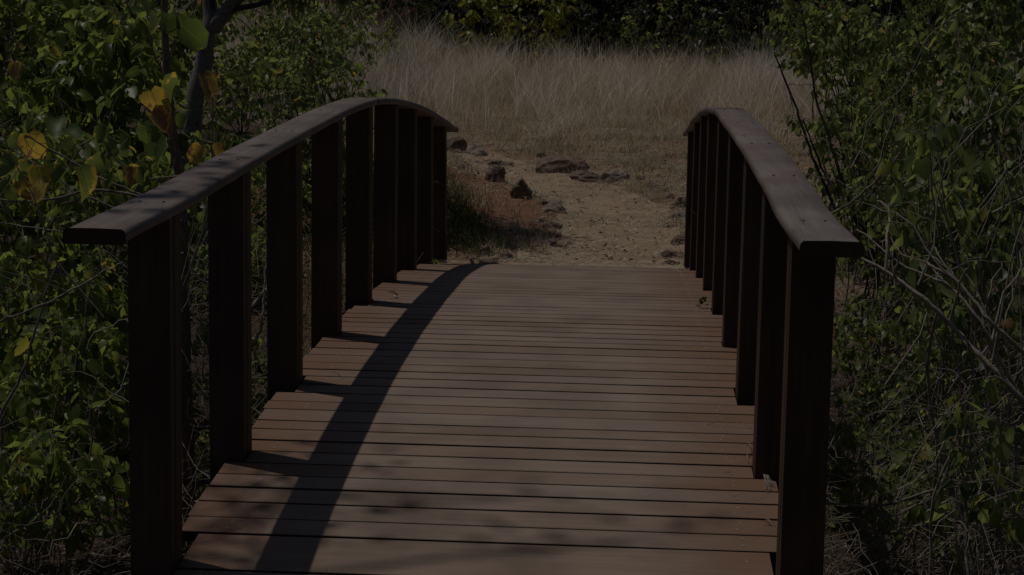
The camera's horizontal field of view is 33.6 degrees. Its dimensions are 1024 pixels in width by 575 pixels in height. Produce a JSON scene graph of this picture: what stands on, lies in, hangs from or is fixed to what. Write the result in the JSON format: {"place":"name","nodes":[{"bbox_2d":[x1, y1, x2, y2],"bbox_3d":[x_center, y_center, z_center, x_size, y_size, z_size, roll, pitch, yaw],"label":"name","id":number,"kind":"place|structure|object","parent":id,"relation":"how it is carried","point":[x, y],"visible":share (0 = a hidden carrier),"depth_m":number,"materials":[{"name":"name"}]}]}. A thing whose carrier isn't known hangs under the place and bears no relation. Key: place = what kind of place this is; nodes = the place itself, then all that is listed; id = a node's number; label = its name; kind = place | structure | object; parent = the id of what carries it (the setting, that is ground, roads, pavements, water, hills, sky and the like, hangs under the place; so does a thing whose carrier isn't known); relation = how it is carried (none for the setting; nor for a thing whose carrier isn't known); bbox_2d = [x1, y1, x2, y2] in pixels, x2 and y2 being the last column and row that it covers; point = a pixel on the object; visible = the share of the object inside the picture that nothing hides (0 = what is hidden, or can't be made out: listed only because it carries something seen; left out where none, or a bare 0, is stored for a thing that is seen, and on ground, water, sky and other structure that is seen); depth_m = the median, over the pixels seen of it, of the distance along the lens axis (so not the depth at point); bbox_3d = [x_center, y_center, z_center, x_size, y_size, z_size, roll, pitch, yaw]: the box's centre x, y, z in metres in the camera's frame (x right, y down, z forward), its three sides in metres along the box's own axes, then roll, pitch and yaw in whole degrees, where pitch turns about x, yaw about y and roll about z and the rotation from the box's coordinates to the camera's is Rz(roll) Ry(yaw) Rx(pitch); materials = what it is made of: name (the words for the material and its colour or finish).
{"place":"outdoors","nodes":[
{"label":"outdoors","id":0,"kind":"place"},
{"bbox_2d":[0,0,1023,574],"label":"ground","id":1,"kind":"structure","parent":0,"point":[508,218],"depth_m":16.39,"materials":[{"name":"soil"}]},
{"bbox_2d":[0,82,81,473],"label":"broadleaf shrub","id":2,"kind":"object","parent":1,"relation":"on","point":[11,104],"visible":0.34,"depth_m":10.11,"materials":[{"name":"green plant"}]},
{"bbox_2d":[0,232,127,572],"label":"broadleaf shrub","id":3,"kind":"object","parent":1,"relation":"on","point":[114,312],"visible":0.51,"depth_m":8.43,"materials":[{"name":"green plant"}]},
{"bbox_2d":[0,306,128,574],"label":"broadleaf shrub","id":4,"kind":"object","parent":1,"relation":"on","point":[112,367],"visible":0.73,"depth_m":7.75,"materials":[{"name":"green plant"}]},
{"bbox_2d":[0,418,129,574],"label":"broadleaf shrub","id":5,"kind":"object","parent":1,"relation":"on","point":[29,481],"visible":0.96,"depth_m":7.13,"materials":[{"name":"green plant"}]},
{"bbox_2d":[0,261,77,420],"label":"dead branch","id":6,"kind":"object","parent":5,"relation":"on","point":[21,372],"visible":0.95,"depth_m":7.04,"materials":[{"name":"brown wood"}]},
{"bbox_2d":[0,0,140,273],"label":"broadleaf shrub","id":7,"kind":"object","parent":1,"relation":"on","point":[52,12],"visible":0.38,"depth_m":12.47,"materials":[{"name":"green plant"}]},
{"bbox_2d":[0,0,147,114],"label":"broadleaf shrub","id":8,"kind":"object","parent":1,"relation":"on","point":[119,6],"visible":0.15,"depth_m":16.79,"materials":[{"name":"green plant"}]},
{"bbox_2d":[0,123,206,521],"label":"broadleaf shrub","id":9,"kind":"object","parent":1,"relation":"on","point":[86,151],"visible":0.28,"depth_m":9.23,"materials":[{"name":"green plant"}]},
{"bbox_2d":[13,5,201,434],"bbox_3d":[-2.577,-0.386,10.848,1.173,2.812,1.057,0,8,-10],"label":"broadleaf shrub","id":10,"kind":"object","parent":1,"relation":"on","point":[76,91],"visible":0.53,"depth_m":10.51,"materials":[{"name":"green plant"}]},
{"bbox_2d":[0,0,223,559],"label":"yellow leaved sapling","id":11,"kind":"object","parent":1,"relation":"on","point":[185,29],"visible":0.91,"depth_m":8.08,"materials":[{"name":"brown plant"}]},
{"bbox_2d":[0,13,269,574],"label":"bare stems","id":12,"kind":"object","parent":1,"relation":"on","point":[91,337],"visible":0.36,"depth_m":8.20,"materials":[{"name":"grey plant"}]},
{"bbox_2d":[0,262,122,322],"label":"dead branch","id":13,"kind":"object","parent":12,"relation":"on","point":[39,305],"visible":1,"depth_m":6.82,"materials":[{"name":"brown wood"}]},
{"bbox_2d":[191,213,266,323],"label":"dead branch","id":14,"kind":"object","parent":12,"relation":"on","point":[256,300],"visible":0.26,"depth_m":9.64,"materials":[{"name":"brown wood"}]},
{"bbox_2d":[59,0,239,113],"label":"broadleaf shrub","id":15,"kind":"object","parent":1,"relation":"on","point":[179,53],"visible":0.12,"depth_m":19.20,"materials":[{"name":"green plant"}]},
{"bbox_2d":[114,429,209,519],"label":"weed","id":16,"kind":"object","parent":1,"relation":"on","point":[198,452],"visible":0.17,"depth_m":9.72,"materials":[{"name":"green plant"}]},
{"bbox_2d":[186,240,266,371],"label":"dead branch","id":17,"kind":"object","parent":1,"relation":"on","point":[254,342],"visible":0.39,"depth_m":8.41,"materials":[{"name":"brown wood"}]},
{"bbox_2d":[0,178,453,574],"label":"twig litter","id":18,"kind":"object","parent":1,"relation":"on","point":[80,523],"visible":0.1,"depth_m":8.53,"materials":[{"name":"brown plant"}]},
{"bbox_2d":[189,225,265,311],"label":"vine thicket","id":19,"kind":"object","parent":1,"relation":"on","point":[261,263],"visible":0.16,"depth_m":12.51,"materials":[{"name":"green plant"}]},
{"bbox_2d":[191,317,266,446],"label":"vine thicket","id":20,"kind":"object","parent":1,"relation":"on","point":[202,335],"visible":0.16,"depth_m":10.84,"materials":[{"name":"green plant"}]},
{"bbox_2d":[159,132,309,244],"bbox_3d":[-2.387,-0.814,13.873,1.028,0.928,1.153,7,10,39],"label":"vine thicket","id":21,"kind":"object","parent":1,"relation":"on","point":[232,143],"visible":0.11,"depth_m":13.75,"materials":[{"name":"green plant"}]},
{"bbox_2d":[0,0,481,93],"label":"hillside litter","id":22,"kind":"object","parent":1,"relation":"on","point":[464,9],"visible":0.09,"depth_m":33.22,"materials":[{"name":"green plant"}]},
{"bbox_2d":[186,38,317,148],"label":"leaved shrub","id":23,"kind":"object","parent":1,"relation":"on","point":[229,76],"visible":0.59,"depth_m":16.74,"materials":[{"name":"green plant"}]},
{"bbox_2d":[252,353,266,371],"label":"weed","id":24,"kind":"object","parent":1,"relation":"on","point":[260,363],"visible":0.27,"depth_m":11.71,"materials":[{"name":"green plant"}]},
{"bbox_2d":[181,0,353,169],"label":"grey tree","id":25,"kind":"object","parent":1,"relation":"on","point":[214,20],"visible":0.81,"depth_m":15.19,"materials":[{"name":"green plant"}]},
{"bbox_2d":[186,0,351,105],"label":"leaved shrub","id":26,"kind":"object","parent":1,"relation":"on","point":[263,34],"visible":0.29,"depth_m":23.85,"materials":[{"name":"green plant"}]},
{"bbox_2d":[226,0,379,86],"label":"woodside bush","id":27,"kind":"object","parent":1,"relation":"on","point":[349,9],"visible":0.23,"depth_m":26.92,"materials":[{"name":"green plant"}]},
{"bbox_2d":[249,80,359,182],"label":"leaved shrub","id":28,"kind":"object","parent":1,"relation":"on","point":[297,103],"visible":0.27,"depth_m":15.09,"materials":[{"name":"green plant"}]},
{"bbox_2d":[262,118,373,232],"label":"vine thicket","id":29,"kind":"object","parent":1,"relation":"on","point":[304,170],"visible":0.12,"depth_m":14.09,"materials":[{"name":"green plant"}]},
{"bbox_2d":[262,6,387,123],"bbox_3d":[-2.142,-2.395,19.460,1.475,1.670,1.340,1,8,4],"label":"leaved shrub","id":30,"kind":"object","parent":1,"relation":"on","point":[311,31],"visible":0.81,"depth_m":19.36,"materials":[{"name":"green plant"}]},
{"bbox_2d":[318,0,403,65],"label":"woodside bush","id":31,"kind":"object","parent":1,"relation":"on","point":[387,34],"visible":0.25,"depth_m":29.74,"materials":[{"name":"green plant"}]},
{"bbox_2d":[321,0,422,34],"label":"woodside bush","id":32,"kind":"object","parent":1,"relation":"on","point":[384,17],"visible":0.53,"depth_m":32.59,"materials":[{"name":"green plant"}]},
{"bbox_2d":[352,0,449,20],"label":"undergrowth bush","id":33,"kind":"object","parent":1,"relation":"on","point":[429,2],"visible":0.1,"depth_m":34.84,"materials":[{"name":"green plant"}]},
{"bbox_2d":[357,0,468,45],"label":"woodside bush","id":34,"kind":"object","parent":1,"relation":"on","point":[434,13],"visible":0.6,"depth_m":33.10,"materials":[{"name":"green plant"}]},
{"bbox_2d":[447,136,466,151],"bbox_3d":[-0.740,-1.758,21.393,0.314,0.312,0.336,6,9,30],"label":"rock","id":35,"kind":"object","parent":1,"relation":"on","point":[457,142],"visible":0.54,"depth_m":21.28,"materials":[{"name":"stone"}]},
{"bbox_2d":[63,97,863,574],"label":"footbridge","id":36,"kind":"object","parent":1,"relation":"on","point":[497,419],"visible":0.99,"depth_m":6.11,"materials":[{"name":"brown wood"}]},
{"bbox_2d":[763,473,774,491],"bbox_3d":[0.885,0.662,5.864,0.037,0.035,0.234,1,8,2],"label":"straw wisp","id":37,"kind":"object","parent":36,"relation":"on","point":[767,480],"visible":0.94,"depth_m":5.84,"materials":[{"name":"beige plant"}]},
{"bbox_2d":[480,246,493,255],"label":"grass tuft","id":38,"kind":"object","parent":1,"relation":"on","point":[486,251],"visible":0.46,"depth_m":13.62,"materials":[{"name":"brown plant"}]},
{"bbox_2d":[484,159,504,165],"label":"rock","id":39,"kind":"object","parent":1,"relation":"on","point":[498,162],"visible":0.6,"depth_m":20.57,"materials":[{"name":"brown stone"}]},
{"bbox_2d":[485,164,506,182],"bbox_3d":[-0.196,-1.222,18.930,0.280,0.307,0.212,-5,10,-36],"label":"rock","id":40,"kind":"object","parent":1,"relation":"on","point":[498,172],"visible":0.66,"depth_m":18.84,"materials":[{"name":"stone"}]},
{"bbox_2d":[499,251,513,258],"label":"rock","id":41,"kind":"object","parent":1,"relation":"on","point":[506,254],"visible":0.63,"depth_m":13.44,"materials":[{"name":"stone"}]},
{"bbox_2d":[442,0,576,68],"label":"woodside bush","id":42,"kind":"object","parent":1,"relation":"on","point":[558,10],"visible":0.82,"depth_m":31.75,"materials":[{"name":"green plant"}]},
{"bbox_2d":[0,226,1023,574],"bbox_3d":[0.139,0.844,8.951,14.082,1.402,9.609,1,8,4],"label":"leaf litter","id":43,"kind":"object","parent":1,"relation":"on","point":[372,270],"visible":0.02,"depth_m":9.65,"materials":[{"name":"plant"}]},
{"bbox_2d":[1,0,1023,184],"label":"dry grass","id":44,"kind":"structure","parent":1,"relation":"on","point":[494,96],"depth_m":26.22,"materials":[{"name":"plant"}]},
{"bbox_2d":[509,178,532,199],"bbox_3d":[0.089,-0.956,17.575,0.247,0.365,0.180,0,8,-8],"label":"rock","id":45,"kind":"object","parent":1,"relation":"on","point":[520,187],"visible":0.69,"depth_m":17.50,"materials":[{"name":"stone"}]},
{"bbox_2d":[460,0,619,59],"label":"undergrowth bush","id":46,"kind":"object","parent":1,"relation":"on","point":[479,26],"visible":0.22,"depth_m":34.94,"materials":[{"name":"green plant"}]},
{"bbox_2d":[542,220,562,228],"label":"rock","id":47,"kind":"object","parent":1,"relation":"on","point":[555,224],"visible":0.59,"depth_m":15.76,"materials":[{"name":"stone"}]},
{"bbox_2d":[541,231,563,238],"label":"rock","id":48,"kind":"object","parent":1,"relation":"on","point":[558,234],"visible":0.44,"depth_m":15.15,"materials":[{"name":"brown stone"}]},
{"bbox_2d":[540,199,566,213],"bbox_3d":[0.404,-0.762,16.811,0.301,0.236,0.232,2,8,5],"label":"rock","id":49,"kind":"object","parent":1,"relation":"on","point":[553,203],"visible":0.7,"depth_m":16.73,"materials":[{"name":"grey stone"}]},
{"bbox_2d":[535,155,588,173],"bbox_3d":[0.584,-1.417,20.067,0.638,0.290,0.363,3,8,12],"label":"rock","id":50,"kind":"object","parent":1,"relation":"on","point":[552,163],"visible":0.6,"depth_m":19.94,"materials":[{"name":"brown stone"}]},
{"bbox_2d":[569,170,601,182],"bbox_3d":[0.850,-1.219,19.213,0.414,0.215,0.273,0,8,-4],"label":"rock","id":51,"kind":"object","parent":1,"relation":"on","point":[584,176],"visible":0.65,"depth_m":19.14,"materials":[{"name":"brown stone"}]},
{"bbox_2d":[550,0,674,68],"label":"woodside bush","id":52,"kind":"object","parent":1,"relation":"on","point":[640,9],"visible":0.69,"depth_m":32.65,"materials":[{"name":"green plant"}]},
{"bbox_2d":[600,170,629,182],"bbox_3d":[1.181,-1.232,19.198,0.366,0.196,0.255,-1,8,-13],"label":"rock","id":53,"kind":"object","parent":1,"relation":"on","point":[611,174],"visible":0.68,"depth_m":19.10,"materials":[{"name":"grey stone"}]},
{"bbox_2d":[286,0,1012,72],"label":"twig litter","id":54,"kind":"object","parent":1,"relation":"on","point":[578,33],"visible":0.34,"depth_m":32.32,"materials":[{"name":"brown wood"}]},
{"bbox_2d":[566,0,754,40],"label":"dark tree","id":55,"kind":"object","parent":1,"relation":"on","point":[668,11],"visible":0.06,"depth_m":37.67,"materials":[{"name":"green plant"}]},
{"bbox_2d":[585,0,753,62],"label":"undergrowth bush","id":56,"kind":"object","parent":1,"relation":"on","point":[622,3],"visible":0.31,"depth_m":34.76,"materials":[{"name":"green plant"}]},
{"bbox_2d":[660,260,680,264],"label":"rock","id":57,"kind":"object","parent":1,"relation":"on","point":[667,262],"visible":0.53,"depth_m":13.41,"materials":[{"name":"brown stone"}]},
{"bbox_2d":[661,249,683,258],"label":"rock","id":58,"kind":"object","parent":1,"relation":"on","point":[667,253],"visible":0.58,"depth_m":14.01,"materials":[{"name":"stone"}]},
{"bbox_2d":[670,234,684,245],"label":"rock","id":59,"kind":"object","parent":1,"relation":"on","point":[678,240],"visible":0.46,"depth_m":14.85,"materials":[{"name":"brown stone"}]},
{"bbox_2d":[670,211,684,218],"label":"rock","id":60,"kind":"object","parent":1,"relation":"on","point":[680,214],"visible":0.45,"depth_m":16.64,"materials":[{"name":"grey stone"}]},
{"bbox_2d":[609,0,749,71],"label":"woodside bush","id":61,"kind":"object","parent":1,"relation":"on","point":[660,22],"visible":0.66,"depth_m":32.36,"materials":[{"name":"green plant"}]},
{"bbox_2d":[673,196,685,207],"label":"rock","id":62,"kind":"object","parent":1,"relation":"on","point":[681,201],"visible":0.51,"depth_m":17.18,"materials":[{"name":"grey stone"}]},
{"bbox_2d":[685,0,812,75],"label":"woodside bush","id":63,"kind":"object","parent":1,"relation":"on","point":[737,11],"visible":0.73,"depth_m":31.37,"materials":[{"name":"green plant"}]},
{"bbox_2d":[695,0,869,61],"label":"undergrowth bush","id":64,"kind":"object","parent":1,"relation":"on","point":[753,22],"visible":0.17,"depth_m":34.28,"materials":[{"name":"green plant"}]},
{"bbox_2d":[754,0,890,232],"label":"leaved shrub","id":65,"kind":"object","parent":1,"relation":"on","point":[799,18],"visible":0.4,"depth_m":14.99,"materials":[{"name":"green plant"}]},
{"bbox_2d":[774,0,906,271],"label":"leaved shrub","id":66,"kind":"object","parent":1,"relation":"on","point":[817,56],"visible":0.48,"depth_m":12.73,"materials":[{"name":"green plant"}]},
{"bbox_2d":[690,133,1023,574],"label":"twig litter","id":67,"kind":"object","parent":1,"relation":"on","point":[899,522],"visible":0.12,"depth_m":7.74,"materials":[{"name":"brown plant"}]},
{"bbox_2d":[859,195,1023,404],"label":"dead branch","id":68,"kind":"object","parent":67,"relation":"on","point":[1006,383],"visible":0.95,"depth_m":6.25,"materials":[{"name":"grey wood"}]},
{"bbox_2d":[853,169,1023,407],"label":"dead branch","id":69,"kind":"object","parent":68,"relation":"on","point":[988,335],"visible":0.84,"depth_m":6.54,"materials":[{"name":"grey wood"}]},
{"bbox_2d":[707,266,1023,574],"bbox_3d":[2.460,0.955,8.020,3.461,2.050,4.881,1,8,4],"label":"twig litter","id":70,"kind":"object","parent":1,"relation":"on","point":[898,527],"visible":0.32,"depth_m":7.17,"materials":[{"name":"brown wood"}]},
{"bbox_2d":[826,399,1022,507],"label":"dead branch","id":71,"kind":"object","parent":70,"relation":"on","point":[930,491],"visible":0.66,"depth_m":6.75,"materials":[{"name":"brown wood"}]},
{"bbox_2d":[803,83,950,427],"bbox_3d":[2.308,-0.167,10.943,0.926,2.282,1.012,1,8,4],"label":"broadleaf shrub","id":72,"kind":"object","parent":1,"relation":"on","point":[871,135],"visible":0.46,"depth_m":10.77,"materials":[{"name":"green plant"}]},
{"bbox_2d":[825,379,946,574],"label":"vine thicket","id":73,"kind":"object","parent":1,"relation":"on","point":[848,465],"visible":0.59,"depth_m":8.45,"materials":[{"name":"green plant"}]},
{"bbox_2d":[829,169,959,529],"bbox_3d":[2.180,0.376,9.631,0.766,2.105,0.918,-3,9,-26],"label":"broadleaf shrub","id":74,"kind":"object","parent":1,"relation":"on","point":[863,209],"visible":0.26,"depth_m":9.62,"materials":[{"name":"green plant"}]},
{"bbox_2d":[773,52,840,219],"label":"bush stem","id":75,"kind":"object","parent":74,"relation":"attached to","point":[811,153],"visible":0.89,"depth_m":9.82,"materials":[{"name":"brown plant"}]},
{"bbox_2d":[803,119,891,259],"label":"bush stem","id":76,"kind":"object","parent":74,"relation":"attached to","point":[863,227],"visible":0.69,"depth_m":9.87,"materials":[{"name":"brown plant"}]},
{"bbox_2d":[805,23,895,258],"bbox_3d":[1.990,-0.822,9.706,0.712,1.362,0.174,4,8,21],"label":"bush stem","id":77,"kind":"object","parent":74,"relation":"attached to","point":[830,145],"visible":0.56,"depth_m":9.81,"materials":[{"name":"brown plant"}]},
{"bbox_2d":[831,278,966,574],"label":"vine thicket","id":78,"kind":"object","parent":1,"relation":"on","point":[862,334],"visible":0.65,"depth_m":8.82,"materials":[{"name":"green plant"}]},
{"bbox_2d":[814,158,999,265],"bbox_3d":[2.982,-0.622,13.380,1.815,0.982,0.977,1,8,4],"label":"broadleaf shrub","id":79,"kind":"object","parent":1,"relation":"on","point":[867,172],"visible":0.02,"depth_m":13.40,"materials":[{"name":"green plant"}]},
{"bbox_2d":[844,0,975,55],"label":"undergrowth bush","id":80,"kind":"object","parent":1,"relation":"on","point":[897,7],"visible":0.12,"depth_m":34.28,"materials":[{"name":"green plant"}]},
{"bbox_2d":[826,1,1023,574],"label":"bare stems","id":81,"kind":"object","parent":1,"relation":"on","point":[1015,375],"visible":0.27,"depth_m":7.88,"materials":[{"name":"grey plant"}]},
{"bbox_2d":[835,0,1023,166],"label":"leaved shrub","id":82,"kind":"object","parent":1,"relation":"on","point":[930,6],"visible":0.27,"depth_m":14.28,"materials":[{"name":"green plant"}]},
{"bbox_2d":[843,6,1021,348],"bbox_3d":[2.812,-0.707,11.623,1.151,2.418,1.083,8,10,40],"label":"broadleaf shrub","id":83,"kind":"object","parent":1,"relation":"on","point":[907,40],"visible":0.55,"depth_m":11.39,"materials":[{"name":"green plant"}]},
{"bbox_2d":[864,121,1023,574],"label":"shrub","id":84,"kind":"object","parent":1,"relation":"on","point":[919,162],"visible":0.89,"depth_m":6.90,"materials":[{"name":"green plant"}]},
{"bbox_2d":[796,133,911,214],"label":"dead branch","id":85,"kind":"object","parent":84,"relation":"on","point":[858,196],"visible":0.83,"depth_m":7.02,"materials":[{"name":"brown wood"}]},
{"bbox_2d":[868,410,1023,574],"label":"broadleaf shrub","id":86,"kind":"object","parent":1,"relation":"on","point":[919,514],"visible":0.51,"depth_m":7.42,"materials":[{"name":"green plant"}]},
{"bbox_2d":[905,56,1023,490],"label":"broadleaf shrub","id":87,"kind":"object","parent":1,"relation":"on","point":[932,101],"visible":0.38,"depth_m":9.46,"materials":[{"name":"green plant"}]},
{"bbox_2d":[905,156,1023,574],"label":"broadleaf shrub","id":88,"kind":"object","parent":1,"relation":"on","point":[983,182],"visible":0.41,"depth_m":8.37,"materials":[{"name":"green plant"}]},
{"bbox_2d":[909,253,1023,574],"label":"broadleaf shrub","id":89,"kind":"object","parent":1,"relation":"on","point":[959,317],"visible":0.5,"depth_m":8.18,"materials":[{"name":"green plant"}]},
{"bbox_2d":[925,376,1023,574],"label":"vine thicket","id":90,"kind":"object","parent":1,"relation":"on","point":[1013,529],"visible":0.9,"depth_m":6.39,"materials":[{"name":"green plant"}]},
{"bbox_2d":[923,217,1023,452],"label":"dead branch","id":91,"kind":"object","parent":90,"relation":"on","point":[1001,312],"visible":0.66,"depth_m":6.35,"materials":[{"name":"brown wood"}]},
{"bbox_2d":[853,200,1023,354],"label":"dead branch","id":92,"kind":"object","parent":91,"relation":"on","point":[951,275],"visible":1,"depth_m":6.21,"materials":[{"name":"wood"}]},
{"bbox_2d":[936,0,1023,250],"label":"broadleaf shrub","id":93,"kind":"object","parent":1,"relation":"on","point":[1011,21],"visible":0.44,"depth_m":13.21,"materials":[{"name":"green plant"}]},
{"bbox_2d":[984,0,1023,54],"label":"undergrowth bush","id":94,"kind":"object","parent":1,"relation":"on","point":[1021,5],"visible":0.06,"depth_m":34.33,"materials":[{"name":"green plant"}]},
{"bbox_2d":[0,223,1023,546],"bbox_3d":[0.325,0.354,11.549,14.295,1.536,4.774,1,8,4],"label":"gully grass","id":95,"kind":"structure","parent":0,"point":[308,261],"depth_m":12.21,"materials":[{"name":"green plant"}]},
{"bbox_2d":[449,146,684,268],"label":"path","id":96,"kind":"structure","parent":0,"point":[624,216],"depth_m":16.36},
{"bbox_2d":[95,119,846,259],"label":"green grass","id":97,"kind":"structure","parent":96,"relation":"on","point":[477,223],"depth_m":14.95,"materials":[{"name":"green plant"}]},
{"bbox_2d":[191,112,909,269],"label":"dry tufts","id":98,"kind":"object","parent":96,"relation":"on","point":[648,160],"visible":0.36,"depth_m":19.98,"materials":[{"name":"plant"}]},
{"bbox_2d":[191,111,930,269],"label":"straw litter","id":99,"kind":"object","parent":96,"relation":"on","point":[579,253],"visible":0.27,"depth_m":17.75,"materials":[{"name":"beige plant"}]},
{"bbox_2d":[464,144,488,155],"bbox_3d":[-0.460,-1.682,21.215,0.297,0.233,0.229,6,9,30],"label":"rock","id":100,"kind":"object","parent":99,"relation":"on","point":[474,148],"visible":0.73,"depth_m":21.16,"materials":[{"name":"grey stone"}]},
{"bbox_2d":[442,260,683,268],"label":"deck litter","id":101,"kind":"object","parent":96,"relation":"on","point":[642,266],"visible":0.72,"depth_m":13.10,"materials":[{"name":"brown plant"}]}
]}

